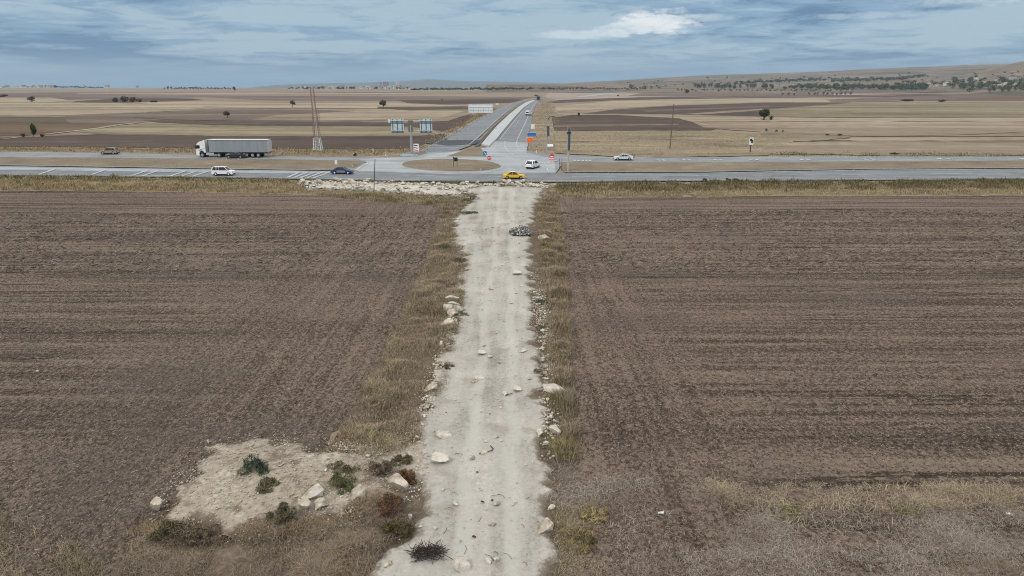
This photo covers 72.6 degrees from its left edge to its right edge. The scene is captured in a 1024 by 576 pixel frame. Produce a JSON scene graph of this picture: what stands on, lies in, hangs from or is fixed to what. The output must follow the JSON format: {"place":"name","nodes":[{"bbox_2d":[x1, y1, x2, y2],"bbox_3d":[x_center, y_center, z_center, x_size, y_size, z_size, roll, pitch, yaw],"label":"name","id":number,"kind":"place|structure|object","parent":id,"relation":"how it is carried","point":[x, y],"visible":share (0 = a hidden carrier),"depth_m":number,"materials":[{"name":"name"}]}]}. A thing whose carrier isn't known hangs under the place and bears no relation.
{"place":"outdoors","nodes":[
{"label":"outdoors","id":0,"kind":"place"},
{"bbox_2d":[0,117,68,122],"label":"field","id":1,"kind":"structure","parent":0,"point":[32,120],"depth_m":323.16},
{"bbox_2d":[0,98,68,101],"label":"field","id":2,"kind":"structure","parent":0,"point":[26,100],"depth_m":728.25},
{"bbox_2d":[0,123,126,135],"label":"field","id":3,"kind":"structure","parent":0,"point":[12,129],"depth_m":270.44,"materials":[{"name":"soil"}]},
{"bbox_2d":[0,103,208,115],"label":"field","id":4,"kind":"structure","parent":0,"point":[22,109],"depth_m":485.21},
{"bbox_2d":[61,116,155,122],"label":"field","id":5,"kind":"structure","parent":0,"point":[100,120],"depth_m":332.30,"materials":[{"name":"soil"}]},
{"bbox_2d":[71,98,199,102],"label":"field","id":6,"kind":"structure","parent":0,"point":[143,100],"depth_m":727.88,"materials":[{"name":"soil"}]},
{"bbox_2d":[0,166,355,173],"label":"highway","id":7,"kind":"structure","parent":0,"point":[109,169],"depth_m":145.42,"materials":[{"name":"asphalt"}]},
{"bbox_2d":[0,344,383,575],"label":"ploughed field","id":8,"kind":"structure","parent":0,"point":[83,392],"depth_m":39.52,"materials":[{"name":"soil"}]},
{"bbox_2d":[0,497,116,575],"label":"dry grass","id":9,"kind":"structure","parent":8,"relation":"on","point":[60,562],"depth_m":27.96,"materials":[{"name":"plant"}]},
{"bbox_2d":[150,496,162,510],"bbox_3d":[-15.743,9.648,30.982,0.587,0.649,0.440,10,19,31],"label":"boulder","id":10,"kind":"object","parent":8,"relation":"on","point":[156,502],"visible":1,"depth_m":30.87,"materials":[{"name":"stone"}]},
{"bbox_2d":[0,92,409,93],"bbox_3d":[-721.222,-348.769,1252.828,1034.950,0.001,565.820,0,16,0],"label":"field","id":11,"kind":"structure","parent":0,"point":[247,92],"depth_m":1455.81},
{"bbox_2d":[66,110,347,119],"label":"field","id":12,"kind":"structure","parent":0,"point":[219,115],"depth_m":387.84,"materials":[{"name":"plant"}]},
{"bbox_2d":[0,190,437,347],"bbox_3d":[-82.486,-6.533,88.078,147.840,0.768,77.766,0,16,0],"label":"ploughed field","id":13,"kind":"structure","parent":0,"point":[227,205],"depth_m":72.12,"materials":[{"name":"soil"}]},
{"bbox_2d":[0,211,441,575],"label":"crop residue","id":14,"kind":"object","parent":13,"relation":"on","point":[142,250],"visible":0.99,"depth_m":60.22},
{"bbox_2d":[0,134,441,148],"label":"field","id":15,"kind":"structure","parent":0,"point":[190,141],"depth_m":203.89,"materials":[{"name":"soil"}]},
{"bbox_2d":[0,91,485,92],"bbox_3d":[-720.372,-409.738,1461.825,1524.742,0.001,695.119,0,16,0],"label":"field","id":16,"kind":"structure","parent":0,"point":[264,91],"depth_m":1456.17,"materials":[{"name":"soil"}]},
{"bbox_2d":[77,93,409,93],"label":"field","id":17,"kind":"structure","parent":0,"point":[242,93],"depth_m":1294.08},
{"bbox_2d":[72,123,440,135],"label":"field","id":18,"kind":"structure","parent":0,"point":[172,129],"depth_m":252.68,"materials":[{"name":"soil"}]},
{"bbox_2d":[0,94,535,100],"bbox_3d":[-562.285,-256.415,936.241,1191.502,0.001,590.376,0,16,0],"label":"field","id":19,"kind":"structure","parent":0,"point":[251,97],"depth_m":896.28,"materials":[{"name":"soil"}]},
{"bbox_2d":[130,101,458,107],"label":"field","id":20,"kind":"structure","parent":0,"point":[280,105],"depth_m":582.30,"materials":[{"name":"plant"}]},
{"bbox_2d":[147,109,467,121],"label":"field","id":21,"kind":"structure","parent":0,"point":[302,117],"depth_m":363.89,"materials":[{"name":"soil"}]},
{"bbox_2d":[144,114,472,131],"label":"field","id":22,"kind":"structure","parent":0,"point":[441,126],"depth_m":298.09,"materials":[{"name":"soil"}]},
{"bbox_2d":[320,110,462,120],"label":"field","id":23,"kind":"structure","parent":0,"point":[370,114],"depth_m":388.04,"materials":[{"name":"plant"}]},
{"bbox_2d":[252,79,562,87],"bbox_3d":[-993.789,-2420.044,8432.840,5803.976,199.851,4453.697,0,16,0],"label":"mountains","id":24,"kind":"structure","parent":0,"point":[428,83],"depth_m":8039.15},
{"bbox_2d":[378,106,467,109],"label":"field","id":25,"kind":"structure","parent":0,"point":[434,108],"depth_m":484.85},
{"bbox_2d":[297,182,553,196],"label":"rubble bank","id":26,"kind":"structure","parent":0,"point":[408,185],"depth_m":124.73,"materials":[{"name":"stone"}]},
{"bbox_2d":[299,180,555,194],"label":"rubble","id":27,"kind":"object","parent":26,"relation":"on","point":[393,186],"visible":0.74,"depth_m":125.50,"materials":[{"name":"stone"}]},
{"bbox_2d":[304,184,560,575],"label":"dirt track","id":28,"kind":"structure","parent":0,"point":[513,537],"depth_m":39.03,"materials":[{"name":"soil"}]},
{"bbox_2d":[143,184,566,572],"bbox_3d":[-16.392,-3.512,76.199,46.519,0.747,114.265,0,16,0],"label":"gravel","id":29,"kind":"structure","parent":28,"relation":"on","point":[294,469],"depth_m":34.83,"materials":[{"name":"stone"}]},
{"bbox_2d":[404,536,452,563],"bbox_3d":[-3.388,10.639,28.146,1.661,0.848,1.589,-8,18,-26],"label":"burnt brush","id":30,"kind":"object","parent":28,"relation":"on","point":[428,550],"visible":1,"depth_m":28.05,"materials":[{"name":"plant"}]},
{"bbox_2d":[431,452,448,462],"bbox_3d":[-3.645,8.611,35.156,0.900,0.446,0.822,-2,23,-9],"label":"boulder","id":31,"kind":"object","parent":28,"relation":"on","point":[437,457],"visible":1,"depth_m":34.99,"materials":[{"name":"stone"}]},
{"bbox_2d":[453,555,470,572],"bbox_3d":[-1.945,10.880,27.393,0.737,0.581,0.558,8,15,14],"label":"boulder","id":32,"kind":"object","parent":28,"relation":"on","point":[461,564],"visible":1,"depth_m":27.27,"materials":[{"name":"stone"}]},
{"bbox_2d":[509,225,530,235],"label":"cobble heap","id":33,"kind":"object","parent":28,"relation":"on","point":[522,230],"visible":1,"depth_m":88.13,"materials":[{"name":"stone"}]},
{"bbox_2d":[397,99,521,104],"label":"field","id":34,"kind":"structure","parent":0,"point":[464,101],"depth_m":685.29,"materials":[{"name":"soil"}]},
{"bbox_2d":[421,98,536,151],"bbox_3d":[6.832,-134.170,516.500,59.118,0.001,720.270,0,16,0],"label":"side road","id":35,"kind":"structure","parent":0,"point":[476,129],"depth_m":261.74,"materials":[{"name":"asphalt"}]},
{"bbox_2d":[426,135,479,145],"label":"asphalt patch","id":36,"kind":"object","parent":35,"relation":"on","point":[446,142],"visible":0.9,"depth_m":198.37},
{"bbox_2d":[0,88,1023,545],"bbox_3d":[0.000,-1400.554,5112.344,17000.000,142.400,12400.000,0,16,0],"label":"ground","id":37,"kind":"structure","parent":0,"point":[530,148],"depth_m":354.32,"materials":[{"name":"soil"}]},
{"bbox_2d":[0,157,364,169],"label":"grass reserve","id":38,"kind":"object","parent":37,"relation":"on","point":[278,164],"depth_m":152.31,"materials":[{"name":"plant"}]},
{"bbox_2d":[21,442,420,575],"bbox_3d":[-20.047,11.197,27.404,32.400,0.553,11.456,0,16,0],"label":"verge","id":39,"kind":"structure","parent":37,"relation":"on","point":[230,553],"depth_m":28.18,"materials":[{"name":"plant"}]},
{"bbox_2d":[173,522,221,546],"bbox_3d":[-13.139,10.301,29.131,2.062,1.038,1.442,6,17,20],"label":"bush","id":40,"kind":"object","parent":39,"relation":"on","point":[187,531],"visible":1,"depth_m":28.93,"materials":[{"name":"brown plant"}]},
{"bbox_2d":[378,515,415,541],"bbox_3d":[-4.898,10.303,29.543,1.469,1.075,1.500,-14,21,-40],"label":"bush","id":41,"kind":"object","parent":39,"relation":"on","point":[394,525],"visible":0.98,"depth_m":29.42,"materials":[{"name":"green plant"}]},
{"bbox_2d":[161,438,429,540],"bbox_3d":[-10.011,9.133,33.645,12.320,1.084,9.293,0,16,0],"label":"spoil mound","id":42,"kind":"object","parent":37,"relation":"on","point":[230,525],"visible":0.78,"depth_m":32.48,"materials":[{"name":"soil"}]},
{"bbox_2d":[145,518,190,543],"bbox_3d":[-14.594,10.298,29.420,1.507,0.982,1.826,11,19,33],"label":"bush","id":43,"kind":"object","parent":42,"relation":"on","point":[166,525],"visible":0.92,"depth_m":29.19,"materials":[{"name":"green plant"}]},
{"bbox_2d":[236,454,270,475],"bbox_3d":[-12.285,8.670,33.649,1.706,0.920,1.644,0,16,1],"label":"bush","id":44,"kind":"object","parent":42,"relation":"on","point":[256,463],"visible":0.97,"depth_m":33.43,"materials":[{"name":"green plant"}]},
{"bbox_2d":[255,475,280,493],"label":"bush","id":45,"kind":"object","parent":42,"relation":"on","point":[265,483],"visible":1,"depth_m":32.03,"materials":[{"name":"green plant"}]},
{"bbox_2d":[265,501,296,524],"bbox_3d":[-9.916,9.804,29.931,1.246,1.052,1.244,13,21,38],"label":"bush","id":46,"kind":"object","parent":42,"relation":"on","point":[282,512],"visible":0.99,"depth_m":29.82,"materials":[{"name":"green plant"}]},
{"bbox_2d":[301,483,323,499],"bbox_3d":[-8.951,9.273,31.341,0.560,0.688,0.859,13,20,37],"label":"boulder","id":47,"kind":"object","parent":42,"relation":"on","point":[315,491],"visible":0.87,"depth_m":31.24,"materials":[{"name":"stone"}]},
{"bbox_2d":[314,497,327,509],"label":"boulder","id":48,"kind":"object","parent":42,"relation":"on","point":[320,502],"visible":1,"depth_m":30.75,"materials":[{"name":"stone"}]},
{"bbox_2d":[327,472,358,494],"bbox_3d":[-7.839,9.140,32.232,1.394,1.004,1.437,-1,16,-5],"label":"bush","id":49,"kind":"object","parent":42,"relation":"on","point":[337,479],"visible":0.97,"depth_m":32.15,"materials":[{"name":"green plant"}]},
{"bbox_2d":[327,459,361,476],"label":"bush","id":50,"kind":"object","parent":42,"relation":"on","point":[346,469],"visible":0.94,"depth_m":33.60,"materials":[{"name":"green plant"}]},
{"bbox_2d":[349,484,364,500],"bbox_3d":[-6.988,9.370,31.448,0.658,0.872,0.525,-15,22,-42],"label":"boulder","id":51,"kind":"object","parent":42,"relation":"on","point":[358,491],"visible":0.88,"depth_m":31.35,"materials":[{"name":"stone"}]},
{"bbox_2d":[365,459,396,477],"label":"bush","id":52,"kind":"object","parent":42,"relation":"on","point":[383,468],"visible":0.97,"depth_m":33.32,"materials":[{"name":"brown plant"}]},
{"bbox_2d":[376,492,406,518],"bbox_3d":[-5.399,9.772,31.000,1.415,1.172,1.680,-5,17,-17],"label":"bush","id":53,"kind":"object","parent":42,"relation":"on","point":[396,501],"visible":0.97,"depth_m":30.70,"materials":[{"name":"brown plant"}]},
{"bbox_2d":[387,473,408,490],"bbox_3d":[-5.316,9.177,32.702,1.018,0.832,0.847,-6,25,0],"label":"boulder","id":54,"kind":"object","parent":42,"relation":"on","point":[397,480],"visible":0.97,"depth_m":32.48,"materials":[{"name":"stone"}]},
{"bbox_2d":[390,453,412,466],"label":"bush","id":55,"kind":"object","parent":42,"relation":"on","point":[399,457],"visible":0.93,"depth_m":34.90,"materials":[{"name":"green plant"}]},
{"bbox_2d":[396,468,417,485],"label":"bush","id":56,"kind":"object","parent":42,"relation":"on","point":[409,475],"visible":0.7,"depth_m":33.29,"materials":[{"name":"brown plant"}]},
{"bbox_2d":[310,87,323,150],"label":"lattice mast","id":57,"kind":"object","parent":37,"relation":"on","point":[315,117],"visible":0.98,"depth_m":173.97,"materials":[{"name":"metal"}]},
{"bbox_2d":[316,192,478,460],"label":"dry grass","id":58,"kind":"structure","parent":37,"relation":"on","point":[428,287],"depth_m":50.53,"materials":[{"name":"plant"}]},
{"bbox_2d":[203,194,592,575],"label":"verge","id":59,"kind":"structure","parent":37,"relation":"on","point":[420,511],"depth_m":43.11,"materials":[{"name":"plant"}]},
{"bbox_2d":[534,517,553,534],"bbox_3d":[1.363,10.237,29.661,0.533,0.670,0.772,15,22,41],"label":"boulder","id":60,"kind":"object","parent":59,"relation":"on","point":[546,524],"visible":0.97,"depth_m":29.56,"materials":[{"name":"stone"}]},
{"bbox_2d":[356,141,554,173],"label":"junction","id":61,"kind":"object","parent":37,"relation":"on","point":[497,152],"visible":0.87,"depth_m":157.27,"materials":[{"name":"asphalt"}]},
{"bbox_2d":[402,159,499,171],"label":"traffic island","id":62,"kind":"structure","parent":61,"relation":"on","point":[464,165],"depth_m":149.68,"materials":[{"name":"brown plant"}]},
{"bbox_2d":[468,104,492,115],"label":"billboard","id":63,"kind":"object","parent":37,"relation":"on","point":[480,108],"visible":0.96,"depth_m":360.70,"materials":[{"name":"metal"}]},
{"bbox_2d":[403,102,563,152],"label":"dry grass","id":64,"kind":"structure","parent":37,"relation":"on","point":[464,123],"depth_m":277.61,"materials":[{"name":"plant"}]},
{"bbox_2d":[481,100,534,146],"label":"paved median","id":65,"kind":"object","parent":37,"relation":"on","point":[495,133],"visible":0.94,"depth_m":269.44,"materials":[{"name":"concrete"}]},
{"bbox_2d":[0,166,1023,181],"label":"highway","id":66,"kind":"structure","parent":37,"relation":"on","point":[911,174],"depth_m":138.60,"materials":[{"name":"asphalt"}]},
{"bbox_2d":[211,166,235,175],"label":"minivan","id":67,"kind":"object","parent":66,"relation":"on","point":[220,170],"visible":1,"depth_m":137.96,"materials":[{"name":"white metal"}]},
{"bbox_2d":[330,166,353,173],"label":"saloon car","id":68,"kind":"object","parent":66,"relation":"on","point":[340,169],"visible":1,"depth_m":139.47,"materials":[{"name":"blue paint"}]},
{"bbox_2d":[503,171,524,178],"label":"taxi","id":69,"kind":"object","parent":66,"relation":"on","point":[511,174],"visible":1,"depth_m":134.24,"materials":[{"name":"yellow metal"}]},
{"bbox_2d":[0,175,1023,201],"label":"verge","id":70,"kind":"structure","parent":37,"relation":"on","point":[808,191],"depth_m":125.33,"materials":[{"name":"plant"}]},
{"bbox_2d":[0,173,552,205],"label":"dry grass","id":71,"kind":"structure","parent":70,"relation":"on","point":[204,182],"depth_m":128.72,"materials":[{"name":"plant"}]},
{"bbox_2d":[0,150,1023,173],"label":"highway","id":72,"kind":"structure","parent":37,"relation":"on","point":[561,157],"depth_m":161.72,"materials":[{"name":"asphalt"}]},
{"bbox_2d":[195,139,272,156],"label":"lorry","id":73,"kind":"object","parent":72,"relation":"on","point":[247,147],"visible":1,"depth_m":160.91,"materials":[{"name":"white metal"}]},
{"bbox_2d":[373,152,426,157],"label":"traffic island","id":74,"kind":"structure","parent":72,"relation":"on","point":[398,155],"depth_m":162.32,"materials":[{"name":"concrete"}]},
{"bbox_2d":[388,119,431,153],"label":"overhead sign","id":75,"kind":"object","parent":74,"relation":"on","point":[397,125],"visible":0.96,"depth_m":164.16,"materials":[{"name":"metal"}]},
{"bbox_2d":[447,147,485,156],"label":"traffic island","id":76,"kind":"structure","parent":72,"relation":"on","point":[475,152],"depth_m":166.99,"materials":[{"name":"beige soil"}]},
{"bbox_2d":[0,102,1023,180],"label":"road markings","id":77,"kind":"object","parent":72,"relation":"on","point":[476,159],"visible":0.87,"depth_m":142.73,"materials":[{"name":"paint"}]},
{"bbox_2d":[532,190,586,463],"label":"verge","id":78,"kind":"structure","parent":37,"relation":"on","point":[560,362],"depth_m":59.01,"materials":[{"name":"plant"}]},
{"bbox_2d":[543,383,562,393],"bbox_3d":[2.603,6.262,43.233,1.392,0.548,1.054,2,14,-10],"label":"boulder","id":79,"kind":"object","parent":78,"relation":"on","point":[547,387],"visible":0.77,"depth_m":42.97,"materials":[{"name":"stone"}]},
{"bbox_2d":[547,464,1023,575],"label":"verge","id":80,"kind":"structure","parent":37,"relation":"on","point":[567,571],"depth_m":31.23,"materials":[{"name":"plant"}]},
{"bbox_2d":[557,525,597,553],"bbox_3d":[2.623,10.452,29.079,1.842,1.047,1.379,7,18,23],"label":"bush","id":81,"kind":"object","parent":80,"relation":"on","point":[588,538],"visible":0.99,"depth_m":29.01,"materials":[{"name":"yellow plant"}]},
{"bbox_2d":[578,503,609,525],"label":"bush","id":82,"kind":"object","parent":80,"relation":"on","point":[585,514],"visible":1,"depth_m":30.69,"materials":[{"name":"yellow plant"}]},
{"bbox_2d":[780,502,805,521],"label":"bush","id":83,"kind":"object","parent":80,"relation":"on","point":[791,509],"visible":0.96,"depth_m":31.12,"materials":[{"name":"beige plant"}]},
{"bbox_2d":[891,504,917,516],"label":"bush","id":84,"kind":"object","parent":80,"relation":"on","point":[899,507],"visible":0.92,"depth_m":31.16,"materials":[{"name":"beige plant"}]},
{"bbox_2d":[560,161,1023,171],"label":"grass reserve","id":85,"kind":"object","parent":37,"relation":"on","point":[656,166],"depth_m":149.68,"materials":[{"name":"plant"}]},
{"bbox_2d":[0,0,1023,87],"label":"sky","id":86,"kind":"structure","parent":0,"point":[93,43],"materials":[{"name":"blue"}]},
{"bbox_2d":[498,98,544,141],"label":"side road","id":87,"kind":"structure","parent":0,"point":[512,132],"depth_m":267.74,"materials":[{"name":"asphalt"}]},
{"bbox_2d":[474,103,523,146],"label":"gutter","id":88,"kind":"object","parent":87,"relation":"on","point":[485,136],"visible":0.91,"depth_m":250.00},
{"bbox_2d":[555,124,677,126],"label":"field","id":89,"kind":"structure","parent":0,"point":[609,125],"depth_m":282.70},
{"bbox_2d":[552,102,839,130],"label":"field","id":90,"kind":"structure","parent":0,"point":[611,119],"depth_m":351.46,"materials":[{"name":"soil"}]},
{"bbox_2d":[554,130,847,156],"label":"field","id":91,"kind":"structure","parent":0,"point":[625,149],"depth_m":196.24,"materials":[{"name":"plant"}]},
{"bbox_2d":[554,98,854,111],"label":"field","id":92,"kind":"structure","parent":0,"point":[617,104],"depth_m":644.51,"materials":[{"name":"plant"}]},
{"bbox_2d":[640,106,768,111],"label":"field","id":93,"kind":"structure","parent":0,"point":[700,108],"depth_m":483.03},
{"bbox_2d":[545,93,881,99],"bbox_3d":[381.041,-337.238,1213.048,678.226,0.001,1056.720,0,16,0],"label":"field","id":94,"kind":"structure","parent":0,"point":[563,96],"depth_m":966.98,"materials":[{"name":"soil"}]},
{"bbox_2d":[629,93,831,96],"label":"field","id":95,"kind":"structure","parent":0,"point":[712,94],"depth_m":1159.70,"materials":[{"name":"soil"}]},
{"bbox_2d":[549,94,945,102],"bbox_3d":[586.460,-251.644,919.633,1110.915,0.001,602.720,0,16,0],"label":"field","id":96,"kind":"structure","parent":0,"point":[640,98],"depth_m":892.26,"materials":[{"name":"soil"}]},
{"bbox_2d":[486,61,1023,94],"bbox_3d":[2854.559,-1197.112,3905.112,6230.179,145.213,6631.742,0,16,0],"label":"hills","id":97,"kind":"structure","parent":0,"point":[940,73],"depth_m":2133.36,"materials":[{"name":"soil"}]},
{"bbox_2d":[410,87,532,89],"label":"woodland","id":98,"kind":"object","parent":97,"relation":"on","point":[486,88],"visible":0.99,"depth_m":1678.21,"materials":[{"name":"green plant"}]},
{"bbox_2d":[540,87,646,89],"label":"woodland","id":99,"kind":"object","parent":97,"relation":"on","point":[549,88],"visible":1,"depth_m":1682.07,"materials":[{"name":"green plant"}]},
{"bbox_2d":[733,76,959,85],"bbox_3d":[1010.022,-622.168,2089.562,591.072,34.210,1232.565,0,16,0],"label":"woodland","id":100,"kind":"object","parent":97,"relation":"on","point":[820,79],"visible":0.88,"depth_m":2292.57,"materials":[{"name":"green plant"}]},
{"bbox_2d":[782,82,930,89],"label":"woodland","id":101,"kind":"object","parent":97,"relation":"on","point":[902,86],"visible":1,"depth_m":1600.05,"materials":[{"name":"green plant"}]},
{"bbox_2d":[825,74,925,79],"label":"woodland","id":102,"kind":"object","parent":97,"relation":"on","point":[909,76],"visible":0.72,"depth_m":2506.18,"materials":[{"name":"green plant"}]},
{"bbox_2d":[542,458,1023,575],"bbox_3d":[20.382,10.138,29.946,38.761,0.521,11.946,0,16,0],"label":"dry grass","id":103,"kind":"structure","parent":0,"point":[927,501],"depth_m":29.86,"materials":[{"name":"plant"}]},
{"bbox_2d":[559,195,1023,347],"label":"ploughed field","id":104,"kind":"structure","parent":0,"point":[818,204],"depth_m":70.89,"materials":[{"name":"soil"}]},
{"bbox_2d":[559,208,1023,485],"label":"crop residue","id":105,"kind":"object","parent":104,"relation":"on","point":[846,253],"visible":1,"depth_m":59.65},
{"bbox_2d":[563,114,1023,120],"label":"field","id":106,"kind":"structure","parent":0,"point":[715,118],"depth_m":340.62,"materials":[{"name":"soil"}]},
{"bbox_2d":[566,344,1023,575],"bbox_3d":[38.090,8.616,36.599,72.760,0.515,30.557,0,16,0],"label":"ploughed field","id":107,"kind":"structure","parent":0,"point":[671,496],"depth_m":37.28,"materials":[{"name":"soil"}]},
{"bbox_2d":[698,95,895,97],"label":"field","id":108,"kind":"structure","parent":0,"point":[798,96],"depth_m":964.56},
{"bbox_2d":[755,131,849,139],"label":"field","id":109,"kind":"structure","parent":0,"point":[806,136],"depth_m":226.95,"materials":[{"name":"plant"}]},
{"bbox_2d":[694,121,1023,135],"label":"field","id":110,"kind":"structure","parent":0,"point":[942,128],"depth_m":269.29,"materials":[{"name":"plant"}]},
{"bbox_2d":[762,140,1023,155],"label":"field","id":111,"kind":"structure","parent":0,"point":[1005,147],"depth_m":183.64,"materials":[{"name":"plant"}]},
{"bbox_2d":[0,131,1023,157],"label":"dry grass","id":112,"kind":"structure","parent":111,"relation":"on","point":[167,149],"depth_m":175.93,"materials":[{"name":"plant"}]},
{"bbox_2d":[767,103,1023,117],"bbox_3d":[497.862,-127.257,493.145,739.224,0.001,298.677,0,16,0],"label":"field","id":113,"kind":"structure","parent":0,"point":[872,110],"depth_m":445.46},
{"bbox_2d":[828,95,1001,101],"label":"field","id":114,"kind":"structure","parent":0,"point":[888,99],"depth_m":827.99,"materials":[{"name":"soil"}]},
{"bbox_2d":[839,137,1023,140],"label":"field","id":115,"kind":"structure","parent":0,"point":[939,139],"depth_m":210.40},
{"bbox_2d":[918,95,1023,100],"bbox_3d":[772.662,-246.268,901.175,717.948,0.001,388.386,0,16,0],"label":"field","id":116,"kind":"structure","parent":0,"point":[1006,98],"depth_m":773.06,"materials":[{"name":"soil"}]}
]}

